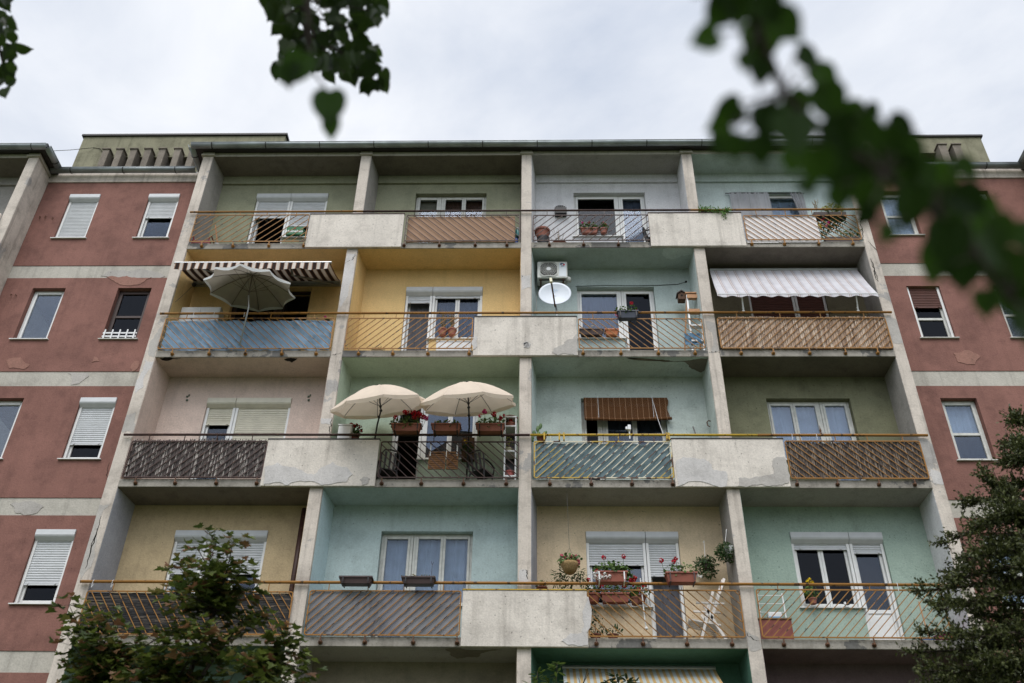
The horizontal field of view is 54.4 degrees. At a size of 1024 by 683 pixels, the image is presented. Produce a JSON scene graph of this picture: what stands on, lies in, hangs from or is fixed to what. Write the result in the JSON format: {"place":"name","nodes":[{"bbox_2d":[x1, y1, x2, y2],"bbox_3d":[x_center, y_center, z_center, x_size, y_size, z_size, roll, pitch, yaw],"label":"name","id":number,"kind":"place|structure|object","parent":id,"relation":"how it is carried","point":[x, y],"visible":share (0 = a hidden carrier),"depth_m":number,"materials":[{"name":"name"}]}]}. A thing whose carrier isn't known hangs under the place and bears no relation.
{"place":"outdoors","nodes":[
{"label":"outdoors","id":0,"kind":"place"},
{"bbox_2d":[337,424,352,437],"bbox_3d":[-3.229,2.234,19.066,0.274,1.252,0.466,0,-38,1],"label":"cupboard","id":1,"kind":"object","parent":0,"point":[345,428],"visible":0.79,"depth_m":19.20,"materials":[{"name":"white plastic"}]},
{"bbox_2d":[0,0,1023,166],"label":"sky","id":2,"kind":"structure","parent":0,"point":[459,69],"materials":[{"name":"white"}]},
{"bbox_2d":[522,661,568,682],"bbox_3d":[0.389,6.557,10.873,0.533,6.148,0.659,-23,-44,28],"label":"shrub","id":3,"kind":"object","parent":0,"point":[552,667],"visible":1,"depth_m":12.71,"materials":[{"name":"green plant"}]},
{"bbox_2d":[600,672,639,682],"bbox_3d":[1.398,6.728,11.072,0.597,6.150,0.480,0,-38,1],"label":"shrub","id":4,"kind":"object","parent":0,"point":[630,680],"visible":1,"depth_m":12.83,"materials":[{"name":"green plant"}]},
{"label":"ground","id":5,"kind":"structure","parent":0,"visible":0},
{"bbox_2d":[0,0,33,98],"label":"linden tree","id":6,"kind":"object","parent":5,"relation":"on","point":[8,68],"visible":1,"depth_m":4.54,"materials":[{"name":"green plant"}]},
{"bbox_2d":[45,522,327,682],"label":"maple tree","id":7,"kind":"object","parent":5,"relation":"on","point":[211,599],"visible":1,"depth_m":8.88,"materials":[{"name":"green plant"}]},
{"bbox_2d":[259,0,389,96],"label":"linden tree","id":8,"kind":"object","parent":5,"relation":"on","point":[350,61],"visible":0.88,"depth_m":3.97,"materials":[{"name":"green plant"}]},
{"bbox_2d":[274,0,346,141],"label":"leaf sprig","id":9,"kind":"object","parent":8,"relation":"hanging from","point":[296,65],"visible":1,"depth_m":1.60,"materials":[{"name":"green plant"}]},
{"bbox_2d":[0,133,1023,682],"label":"apartment building","id":10,"kind":"structure","parent":5,"relation":"on","point":[100,235],"depth_m":20.20,"materials":[{"name":"multicoloured paint"}]},
{"bbox_2d":[0,401,22,459],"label":"window","id":11,"kind":"structure","parent":10,"relation":"in","point":[2,403],"depth_m":20.62,"materials":[{"name":"clear glass"}]},
{"bbox_2d":[9,292,63,339],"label":"window","id":12,"kind":"structure","parent":10,"relation":"in","point":[37,294],"depth_m":22.12,"materials":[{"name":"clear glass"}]},
{"bbox_2d":[8,529,76,604],"bbox_3d":[-8.560,4.170,18.311,0.860,1.481,0.240,0,-38,1],"label":"window","id":13,"kind":"structure","parent":10,"relation":"in","point":[49,556],"depth_m":18.32,"materials":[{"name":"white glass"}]},
{"bbox_2d":[50,194,100,238],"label":"window","id":14,"kind":"structure","parent":10,"relation":"in","point":[79,213],"depth_m":23.90,"materials":[{"name":"white plastic"}]},
{"bbox_2d":[57,397,117,459],"bbox_3d":[-8.522,1.797,20.147,0.860,1.481,0.240,0,-38,1],"label":"window","id":15,"kind":"structure","parent":10,"relation":"in","point":[93,419],"depth_m":20.17,"materials":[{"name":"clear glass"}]},
{"bbox_2d":[102,329,136,337],"bbox_3d":[-8.503,-0.161,21.553,0.740,0.240,0.028,0,-38,1],"label":"window railing","id":16,"kind":"object","parent":10,"relation":"on","point":[119,333],"visible":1,"depth_m":21.55,"materials":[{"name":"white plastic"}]},
{"bbox_2d":[98,291,150,339],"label":"window","id":17,"kind":"structure","parent":10,"relation":"in","point":[129,310],"depth_m":22.09,"materials":[{"name":"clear glass"}]},
{"bbox_2d":[132,194,179,238],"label":"window","id":18,"kind":"structure","parent":10,"relation":"in","point":[160,206],"depth_m":23.99,"materials":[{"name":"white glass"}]},
{"bbox_2d":[79,593,291,635],"bbox_3d":[-5.532,4.619,16.885,3.514,0.737,0.022,0,-38,1],"label":"reed screen","id":19,"kind":"object","parent":10,"relation":"attached to","point":[143,617],"visible":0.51,"depth_m":16.92,"materials":[{"name":"wicker"}]},
{"bbox_2d":[163,530,207,592],"bbox_3d":[-6.002,4.500,18.006,0.601,2.292,0.225,0,-38,1],"label":"balcony door","id":20,"kind":"structure","parent":10,"relation":"in","point":[188,535],"depth_m":18.53,"materials":[{"name":"white plastic"}]},
{"bbox_2d":[124,438,266,475],"bbox_3d":[-5.947,2.192,18.772,2.576,0.870,0.024,0,-38,1],"label":"reed screen","id":21,"kind":"object","parent":10,"relation":"attached to","point":[200,458],"visible":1,"depth_m":18.76,"materials":[{"name":"wicker"}]},
{"bbox_2d":[173,307,223,350],"bbox_3d":[-6.751,-0.076,21.270,0.862,1.514,0.278,0,-38,1],"label":"cabinet","id":22,"kind":"object","parent":10,"relation":"on","point":[201,309],"visible":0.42,"depth_m":21.53,"materials":[{"name":"white plastic"}]},
{"bbox_2d":[190,398,236,478],"bbox_3d":[-5.967,2.127,19.841,0.594,2.292,0.225,0,-38,1],"label":"balcony door","id":23,"kind":"structure","parent":10,"relation":"in","point":[220,411],"depth_m":20.33,"materials":[{"name":"white plastic"}]},
{"bbox_2d":[200,530,267,593],"bbox_3d":[-5.127,4.170,18.232,1.231,1.471,0.240,0,-38,1],"label":"window","id":24,"kind":"structure","parent":10,"relation":"in","point":[256,551],"depth_m":18.49,"materials":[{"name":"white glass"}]},
{"bbox_2d":[160,320,332,350],"bbox_3d":[-5.470,-0.122,20.597,3.480,0.788,0.090,0,-38,1],"label":"cloth screen","id":25,"kind":"object","parent":10,"relation":"attached to","point":[218,334],"visible":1,"depth_m":20.60,"materials":[{"name":"fabric"}]},
{"bbox_2d":[203,264,294,345],"bbox_3d":[-5.534,-0.722,20.684,1.840,1.714,1.881,0,-38,1],"label":"parasol","id":26,"kind":"object","parent":10,"relation":"on","point":[248,288],"visible":1,"depth_m":21.29,"materials":[{"name":"fabric"}]},
{"bbox_2d":[229,305,278,321],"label":"window","id":27,"kind":"structure","parent":10,"relation":"in","point":[234,309],"depth_m":21.99,"materials":[{"name":"white glass"}]},
{"bbox_2d":[174,261,340,298],"bbox_3d":[-5.497,-1.247,21.549,3.355,1.145,1.244,0,-38,1],"label":"awning","id":28,"kind":"object","parent":10,"relation":"attached to","point":[308,273],"visible":0.73,"depth_m":21.53,"materials":[{"name":"fabric"}]},
{"bbox_2d":[229,398,291,442],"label":"window","id":29,"kind":"structure","parent":10,"relation":"in","point":[252,415],"depth_m":20.27,"materials":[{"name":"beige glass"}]},
{"bbox_2d":[247,193,291,242],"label":"balcony door","id":30,"kind":"structure","parent":10,"relation":"in","point":[274,201],"depth_m":23.99,"materials":[{"name":"plastic"}]},
{"bbox_2d":[277,291,310,350],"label":"balcony door","id":31,"kind":"structure","parent":10,"relation":"in","point":[293,292],"depth_m":22.36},
{"bbox_2d":[286,227,304,235],"bbox_3d":[-5.076,-2.531,23.330,0.397,0.240,0.203,0,-38,1],"label":"beer carton","id":32,"kind":"object","parent":10,"relation":"on","point":[295,230],"visible":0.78,"depth_m":23.23,"materials":[{"name":"green"}]},
{"bbox_2d":[280,193,328,239],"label":"window","id":33,"kind":"structure","parent":10,"relation":"in","point":[299,201],"depth_m":23.97,"materials":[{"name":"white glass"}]},
{"bbox_2d":[339,575,373,587],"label":"window box","id":34,"kind":"object","parent":10,"relation":"attached to","point":[355,581],"visible":1,"depth_m":17.02,"materials":[{"name":"brown plastic"}]},
{"bbox_2d":[330,384,424,437],"bbox_3d":[-2.526,1.628,18.802,1.776,1.870,1.628,-8,-39,11],"label":"parasol","id":35,"kind":"object","parent":10,"relation":"on","point":[378,401],"visible":0.99,"depth_m":19.42,"materials":[{"name":"beige fabric"}]},
{"bbox_2d":[306,592,459,634],"bbox_3d":[-2.167,4.598,16.822,2.544,0.773,0.006,0,-38,1],"label":"panel screen","id":36,"kind":"object","parent":10,"relation":"attached to","point":[389,612],"visible":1,"depth_m":16.82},
{"bbox_2d":[376,449,400,478],"bbox_3d":[-2.363,2.451,18.874,0.404,0.701,0.460,12,-39,-14],"label":"garden chair","id":37,"kind":"object","parent":10,"relation":"on","point":[388,471],"visible":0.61,"depth_m":18.85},
{"bbox_2d":[372,534,413,636],"bbox_3d":[-2.146,4.556,17.999,0.590,2.292,0.139,0,-38,1],"label":"balcony door","id":38,"kind":"structure","parent":10,"relation":"in","point":[396,556],"depth_m":18.40,"materials":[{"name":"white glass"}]},
{"bbox_2d":[390,408,423,478],"bbox_3d":[-2.109,2.308,19.995,0.582,2.292,0.522,0,-38,1],"label":"balcony door","id":39,"kind":"structure","parent":10,"relation":"in","point":[395,445],"depth_m":19.89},
{"bbox_2d":[389,410,427,436],"bbox_3d":[-1.966,1.538,19.024,0.735,0.517,0.321,0,-38,1],"label":"window box","id":40,"kind":"object","parent":10,"relation":"attached to","point":[405,427],"visible":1,"depth_m":18.89,"materials":[{"name":"plastic"}]},
{"bbox_2d":[401,287,432,349],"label":"balcony door","id":41,"kind":"structure","parent":10,"relation":"in","point":[418,299],"depth_m":21.98,"materials":[{"name":"metal"}]},
{"bbox_2d":[401,562,435,587],"bbox_3d":[-1.605,3.997,17.149,0.599,0.453,0.288,0,-38,1],"label":"window box","id":42,"kind":"object","parent":10,"relation":"attached to","point":[419,581],"visible":1,"depth_m":17.00,"materials":[{"name":"brown plastic"}]},
{"bbox_2d":[415,197,441,242],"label":"balcony door","id":43,"kind":"structure","parent":10,"relation":"in","point":[420,205],"depth_m":24.08,"materials":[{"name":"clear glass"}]},
{"bbox_2d":[410,535,472,606],"bbox_3d":[-1.287,4.182,18.169,1.211,1.471,0.297,0,-38,1],"label":"window","id":44,"kind":"structure","parent":10,"relation":"in","point":[451,557],"depth_m":18.40,"materials":[{"name":"white glass"}]},
{"bbox_2d":[428,444,458,469],"bbox_3d":[-1.289,2.164,18.736,0.562,0.548,0.042,0,-38,1],"label":"folding table","id":45,"kind":"object","parent":10,"relation":"hanging from","point":[441,464],"visible":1,"depth_m":18.68,"materials":[{"name":"brown wood"}]},
{"bbox_2d":[431,419,460,436],"bbox_3d":[-1.274,1.623,18.934,0.613,0.291,0.305,0,-38,1],"label":"window box","id":46,"kind":"object","parent":10,"relation":"attached to","point":[444,427],"visible":1,"depth_m":18.84,"materials":[{"name":"plastic"}]},
{"bbox_2d":[416,407,478,462],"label":"window","id":47,"kind":"structure","parent":10,"relation":"in","point":[475,418],"depth_m":19.94,"materials":[{"name":"white glass"}]},
{"bbox_2d":[436,341,471,349],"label":"storage box","id":48,"kind":"object","parent":10,"relation":"on","point":[453,345],"visible":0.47,"depth_m":20.85,"materials":[{"name":"white plastic"}]},
{"bbox_2d":[427,287,482,340],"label":"window","id":49,"kind":"structure","parent":10,"relation":"in","point":[446,299],"depth_m":22.11,"materials":[{"name":"white glass"}]},
{"bbox_2d":[406,216,514,242],"bbox_3d":[-1.143,-2.512,22.311,2.431,0.810,0.019,0,-38,1],"label":"cloth screen","id":50,"kind":"object","parent":10,"relation":"attached to","point":[459,227],"visible":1,"depth_m":22.31,"materials":[{"name":"fabric"}]},
{"bbox_2d":[441,197,486,216],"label":"window","id":51,"kind":"structure","parent":10,"relation":"in","point":[468,203],"depth_m":24.06,"materials":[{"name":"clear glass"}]},
{"bbox_2d":[460,437,474,461],"bbox_3d":[-0.874,2.075,19.440,0.266,0.450,0.322,0,-38,1],"label":"wicker rack","id":52,"kind":"object","parent":10,"relation":"attached to","point":[464,447],"visible":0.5,"depth_m":19.36,"materials":[{"name":"green wicker"}]},
{"bbox_2d":[420,381,515,479],"bbox_3d":[-0.838,1.603,18.782,1.807,1.928,1.714,0,-38,1],"label":"parasol","id":53,"kind":"object","parent":10,"relation":"on","point":[466,398],"visible":0.98,"depth_m":19.45,"materials":[{"name":"beige fabric"}]},
{"bbox_2d":[468,450,494,479],"bbox_3d":[-0.598,2.462,18.852,0.405,0.701,0.460,-20,-42,24],"label":"garden chair","id":54,"kind":"object","parent":10,"relation":"on","point":[484,472],"visible":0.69,"depth_m":18.83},
{"bbox_2d":[475,409,504,436],"bbox_3d":[-0.413,1.536,18.989,0.581,0.517,0.318,0,-38,1],"label":"window box","id":55,"kind":"object","parent":10,"relation":"attached to","point":[493,427],"visible":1,"depth_m":18.84,"materials":[{"name":"plastic"}]},
{"bbox_2d":[503,416,516,479],"bbox_3d":[-0.032,2.101,18.969,0.232,1.425,0.315,0,-38,1],"label":"shelf unit","id":56,"kind":"object","parent":10,"relation":"on","point":[510,429],"visible":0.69,"depth_m":18.99,"materials":[{"name":"white plastic"}]},
{"bbox_2d":[531,423,546,442],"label":"cactus","id":57,"kind":"object","parent":10,"relation":"on","point":[539,438],"visible":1,"depth_m":19.00,"materials":[{"name":"plant"}]},
{"bbox_2d":[534,226,549,241],"bbox_3d":[0.683,-2.282,22.373,0.363,0.540,0.357,0,-38,1],"label":"terracotta pot","id":58,"kind":"object","parent":10,"relation":"on","point":[542,233],"visible":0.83,"depth_m":22.36,"materials":[{"name":"orange ceramic"}]},
{"bbox_2d":[537,262,570,299],"bbox_3d":[0.931,-1.357,22.011,0.743,0.775,0.434,0,-38,1],"label":"air conditioner","id":59,"kind":"object","parent":10,"relation":"attached to","point":[556,272],"visible":0.99,"depth_m":21.92,"materials":[{"name":"white plastic"}]},
{"bbox_2d":[538,278,570,315],"bbox_3d":[0.959,-0.796,20.994,0.618,1.402,0.558,17,-41,-20],"label":"satellite dish","id":60,"kind":"object","parent":10,"relation":"attached to","point":[554,293],"visible":1,"depth_m":21.33,"materials":[{"name":"metal"}]},
{"bbox_2d":[557,504,582,574],"bbox_3d":[1.008,3.380,17.794,0.422,1.659,0.337,10,-39,-12],"label":"hanging basket","id":61,"kind":"object","parent":10,"relation":"hanging from","point":[568,565],"visible":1,"depth_m":17.32,"materials":[{"name":"wicker"}]},
{"bbox_2d":[551,566,589,588],"bbox_3d":[1.016,4.179,17.492,0.724,0.510,0.279,0,-38,1],"label":"trailing plant","id":62,"kind":"object","parent":10,"relation":"on","point":[577,579],"visible":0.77,"depth_m":17.49,"materials":[{"name":"green plant"}]},
{"bbox_2d":[579,221,598,234],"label":"window box","id":63,"kind":"object","parent":10,"relation":"on","point":[588,230],"visible":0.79,"depth_m":23.05,"materials":[{"name":"ceramic"}]},
{"bbox_2d":[579,325,603,336],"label":"window box","id":64,"kind":"object","parent":10,"relation":"attached to","point":[592,332],"visible":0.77,"depth_m":21.20,"materials":[{"name":"brown plastic"}]},
{"bbox_2d":[585,578,600,604],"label":"potted plant","id":65,"kind":"object","parent":10,"relation":"on","point":[594,596],"visible":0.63,"depth_m":17.50,"materials":[{"name":"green plant"}]},
{"bbox_2d":[581,402,604,479],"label":"balcony door","id":66,"kind":"structure","parent":10,"relation":"in","point":[588,426],"depth_m":20.01,"materials":[{"name":"white glass"}]},
{"bbox_2d":[590,609,604,637],"bbox_3d":[1.394,4.797,16.786,0.348,0.525,0.270,0,-38,1],"label":"potted plant","id":67,"kind":"object","parent":10,"relation":"on","point":[597,633],"visible":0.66,"depth_m":16.75,"materials":[{"name":"green plant"}]},
{"bbox_2d":[573,196,623,239],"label":"window","id":68,"kind":"structure","parent":10,"relation":"in","point":[600,202],"depth_m":23.75,"materials":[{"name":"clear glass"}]},
{"bbox_2d":[577,291,626,341],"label":"window","id":69,"kind":"structure","parent":10,"relation":"in","point":[584,303],"depth_m":22.04,"materials":[{"name":"clear glass"}]},
{"bbox_2d":[536,443,671,479],"bbox_3d":[1.700,2.231,18.576,2.510,0.776,0.062,0,-38,1],"label":"tarpaulin screen","id":70,"kind":"object","parent":10,"relation":"attached to","point":[619,458],"visible":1,"depth_m":18.58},
{"bbox_2d":[592,554,633,586],"bbox_3d":[1.732,3.922,17.114,0.729,0.533,0.366,0,-38,1],"label":"window box","id":71,"kind":"object","parent":10,"relation":"attached to","point":[616,575],"visible":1,"depth_m":16.96,"materials":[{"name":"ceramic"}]},
{"bbox_2d":[599,578,632,604],"bbox_3d":[1.843,4.424,17.658,0.649,0.474,0.290,0,-38,1],"label":"window box","id":72,"kind":"object","parent":10,"relation":"attached to","point":[615,598],"visible":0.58,"depth_m":17.51,"materials":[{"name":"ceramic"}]},
{"bbox_2d":[586,531,653,608],"bbox_3d":[1.907,4.161,18.075,1.200,1.471,0.240,0,-38,1],"label":"window","id":73,"kind":"structure","parent":10,"relation":"in","point":[610,544],"depth_m":18.31,"materials":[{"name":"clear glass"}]},
{"bbox_2d":[614,301,638,322],"bbox_3d":[2.366,-0.629,20.617,0.495,0.455,0.300,0,-38,1],"label":"window box","id":74,"kind":"object","parent":10,"relation":"attached to","point":[628,314],"visible":1,"depth_m":20.50,"materials":[{"name":"grey plastic"}]},
{"bbox_2d":[584,398,671,432],"bbox_3d":[2.314,1.456,19.602,1.743,1.364,0.661,0,-38,1],"label":"awning","id":75,"kind":"object","parent":10,"relation":"hanging from","point":[625,413],"visible":1,"depth_m":20.04,"materials":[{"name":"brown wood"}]},
{"bbox_2d":[618,196,647,241],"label":"balcony door","id":76,"kind":"structure","parent":10,"relation":"in","point":[622,200],"depth_m":23.71,"materials":[{"name":"white glass"}]},
{"bbox_2d":[629,575,639,605],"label":"potted plant","id":77,"kind":"object","parent":10,"relation":"on","point":[635,599],"visible":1,"depth_m":16.89,"materials":[{"name":"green plant"}]},
{"bbox_2d":[602,406,671,460],"bbox_3d":[2.464,1.805,19.921,1.382,1.471,0.297,0,-38,1],"label":"window","id":78,"kind":"structure","parent":10,"relation":"in","point":[652,426],"depth_m":20.06,"materials":[{"name":"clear glass"}]},
{"bbox_2d":[628,581,650,604],"bbox_3d":[2.272,4.443,17.619,0.470,0.406,0.250,0,-38,1],"label":"potted plant","id":79,"kind":"object","parent":10,"relation":"on","point":[640,595],"visible":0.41,"depth_m":17.57,"materials":[{"name":"green plant"}]},
{"bbox_2d":[621,291,658,349],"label":"balcony door","id":80,"kind":"structure","parent":10,"relation":"in","point":[643,300],"depth_m":21.68,"materials":[{"name":"white glass"}]},
{"bbox_2d":[562,665,722,682],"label":"awning","id":81,"kind":"object","parent":10,"relation":"attached to","point":[665,674],"visible":0.91,"depth_m":16.58,"materials":[{"name":"fabric"}]},
{"bbox_2d":[645,532,686,638],"bbox_3d":[2.761,4.633,17.996,0.602,2.292,0.695,0,-38,1],"label":"balcony door","id":82,"kind":"structure","parent":10,"relation":"in","point":[658,545],"depth_m":18.01,"materials":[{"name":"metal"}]},
{"bbox_2d":[659,557,701,586],"bbox_3d":[2.882,3.932,17.078,0.720,0.502,0.340,0,-38,1],"label":"window box","id":83,"kind":"object","parent":10,"relation":"attached to","point":[678,577],"visible":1,"depth_m":16.93,"materials":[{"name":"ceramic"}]},
{"bbox_2d":[676,290,685,302],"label":"bird house","id":84,"kind":"structure","parent":10,"relation":"attached to","point":[680,296],"depth_m":21.49,"materials":[{"name":"brown wood"}]},
{"bbox_2d":[684,292,704,349],"bbox_3d":[3.799,-0.343,20.920,0.497,1.783,0.480,0,-38,1],"label":"step ladder","id":85,"kind":"object","parent":10,"relation":"on","point":[690,295],"visible":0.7,"depth_m":21.03,"materials":[{"name":"white metal"}]},
{"bbox_2d":[684,333,701,345],"bbox_3d":[3.711,-0.046,20.410,0.342,0.321,0.106,0,-38,1],"label":"rag","id":86,"kind":"object","parent":85,"relation":"hanging from","point":[695,337],"visible":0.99,"depth_m":20.41,"materials":[{"name":"blue fabric"}]},
{"bbox_2d":[686,578,726,638],"bbox_3d":[3.347,4.671,17.068,0.692,1.139,0.420,0,-38,1],"label":"folding chair","id":87,"kind":"object","parent":10,"relation":"on","point":[703,625],"visible":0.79,"depth_m":16.96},
{"bbox_2d":[693,541,719,580],"bbox_3d":[3.473,3.906,17.845,0.511,0.769,0.414,0,-38,1],"label":"hanging plant","id":88,"kind":"object","parent":10,"relation":"hanging from","point":[705,564],"visible":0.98,"depth_m":17.70,"materials":[{"name":"green plant"}]},
{"bbox_2d":[698,205,730,219],"bbox_3d":[4.571,-2.868,22.413,0.804,0.439,0.315,0,-38,1],"label":"trailing plant","id":89,"kind":"object","parent":10,"relation":"on","point":[723,211],"visible":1,"depth_m":22.39,"materials":[{"name":"green plant"}]},
{"bbox_2d":[714,529,734,563],"bbox_3d":[3.764,3.623,17.645,0.423,0.682,0.365,15,-40,-18],"label":"hanging plant","id":90,"kind":"object","parent":10,"relation":"hanging from","point":[726,551],"visible":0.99,"depth_m":17.51,"materials":[{"name":"green plant"}]},
{"bbox_2d":[725,192,807,241],"bbox_3d":[6.026,-2.822,23.217,1.872,1.893,0.061,0,-38,1],"label":"window","id":91,"kind":"structure","parent":10,"relation":"attached to","point":[748,200],"depth_m":23.59,"materials":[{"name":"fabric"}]},
{"bbox_2d":[748,296,797,316],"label":"window","id":92,"kind":"structure","parent":10,"relation":"in","point":[761,303],"depth_m":21.82,"materials":[{"name":"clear glass"}]},
{"bbox_2d":[758,618,793,638],"bbox_3d":[4.403,4.867,16.686,0.564,0.367,0.325,0,-38,1],"label":"wooden chest","id":93,"kind":"object","parent":10,"relation":"on","point":[773,630],"visible":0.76,"depth_m":16.58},
{"bbox_2d":[744,217,821,242],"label":"panel screen","id":94,"kind":"object","parent":10,"relation":"attached to","point":[781,229],"visible":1,"depth_m":22.11,"materials":[{"name":"plastic"}]},
{"bbox_2d":[769,196,799,216],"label":"balcony door","id":95,"kind":"structure","parent":10,"relation":"in","point":[774,204],"depth_m":23.91,"materials":[{"name":"white glass"}]},
{"bbox_2d":[709,268,878,310],"bbox_3d":[5.958,-1.175,21.310,3.360,1.732,0.850,0,-38,1],"label":"awning","id":96,"kind":"object","parent":10,"relation":"on","point":[788,282],"visible":1,"depth_m":21.37,"materials":[{"name":"fabric"}]},
{"bbox_2d":[767,402,825,460],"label":"window","id":97,"kind":"structure","parent":10,"relation":"in","point":[792,420],"depth_m":20.13,"materials":[{"name":"clear glass"}]},
{"bbox_2d":[718,316,891,346],"bbox_3d":[5.958,-0.190,20.338,3.422,0.855,0.024,0,-38,1],"label":"reed screen","id":98,"kind":"object","parent":10,"relation":"attached to","point":[836,333],"visible":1,"depth_m":20.32,"materials":[{"name":"wicker"}]},
{"bbox_2d":[802,577,819,604],"bbox_3d":[5.275,4.414,17.573,0.328,0.471,0.239,0,-38,1],"label":"potted plant","id":99,"kind":"object","parent":10,"relation":"on","point":[812,598],"visible":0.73,"depth_m":17.51,"materials":[{"name":"green plant"}]},
{"bbox_2d":[794,296,836,349],"bbox_3d":[6.539,-0.276,21.404,0.664,2.310,0.055,0,-38,1],"label":"balcony door","id":100,"kind":"structure","parent":10,"relation":"in","point":[808,303],"depth_m":21.79,"materials":[{"name":"black glass"}]},
{"bbox_2d":[789,532,866,609],"bbox_3d":[5.650,4.156,17.991,1.168,1.471,0.240,0,-38,1],"label":"window","id":101,"kind":"structure","parent":10,"relation":"in","point":[823,557],"depth_m":18.12,"materials":[{"name":"white glass"}]},
{"bbox_2d":[812,200,861,240],"bbox_3d":[7.330,-2.717,22.448,1.104,1.449,0.357,0,-38,1],"label":"flowering shrub","id":102,"kind":"object","parent":10,"relation":"on","point":[827,212],"visible":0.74,"depth_m":22.36,"materials":[{"name":"green plant"}]},
{"bbox_2d":[819,402,865,479],"bbox_3d":[6.541,2.172,19.640,0.592,2.292,0.136,0,-38,1],"label":"balcony door","id":103,"kind":"structure","parent":10,"relation":"in","point":[837,420],"depth_m":20.10,"materials":[{"name":"white glass"}]},
{"bbox_2d":[786,442,927,479],"bbox_3d":[6.378,2.192,18.485,2.486,0.830,0.024,0,-38,1],"label":"reed screen","id":104,"kind":"object","parent":10,"relation":"attached to","point":[852,459],"visible":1,"depth_m":18.47,"materials":[{"name":"wicker"}]},
{"bbox_2d":[848,532,904,639],"bbox_3d":[6.490,4.484,17.727,0.614,2.292,0.225,0,-38,1],"label":"balcony door","id":105,"kind":"structure","parent":10,"relation":"in","point":[859,542],"depth_m":17.86,"materials":[{"name":"white plastic"}]},
{"bbox_2d":[883,195,923,235],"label":"window","id":106,"kind":"structure","parent":10,"relation":"in","point":[887,209],"depth_m":23.44,"materials":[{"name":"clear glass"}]},
{"bbox_2d":[907,287,959,338],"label":"window","id":107,"kind":"structure","parent":10,"relation":"in","point":[930,313],"depth_m":21.66,"materials":[{"name":"clear glass"}]},
{"bbox_2d":[941,402,997,460],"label":"window","id":108,"kind":"structure","parent":10,"relation":"in","point":[963,420],"depth_m":20.02,"materials":[{"name":"clear glass"}]},
{"bbox_2d":[688,0,1023,340],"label":"linden tree","id":109,"kind":"object","parent":5,"relation":"on","point":[972,234],"visible":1,"depth_m":1.12,"materials":[{"name":"green plant"}]},
{"bbox_2d":[895,403,1023,682],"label":"conifer tree","id":110,"kind":"object","parent":5,"relation":"on","point":[1006,634],"visible":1,"depth_m":9.12,"materials":[{"name":"green plant"}]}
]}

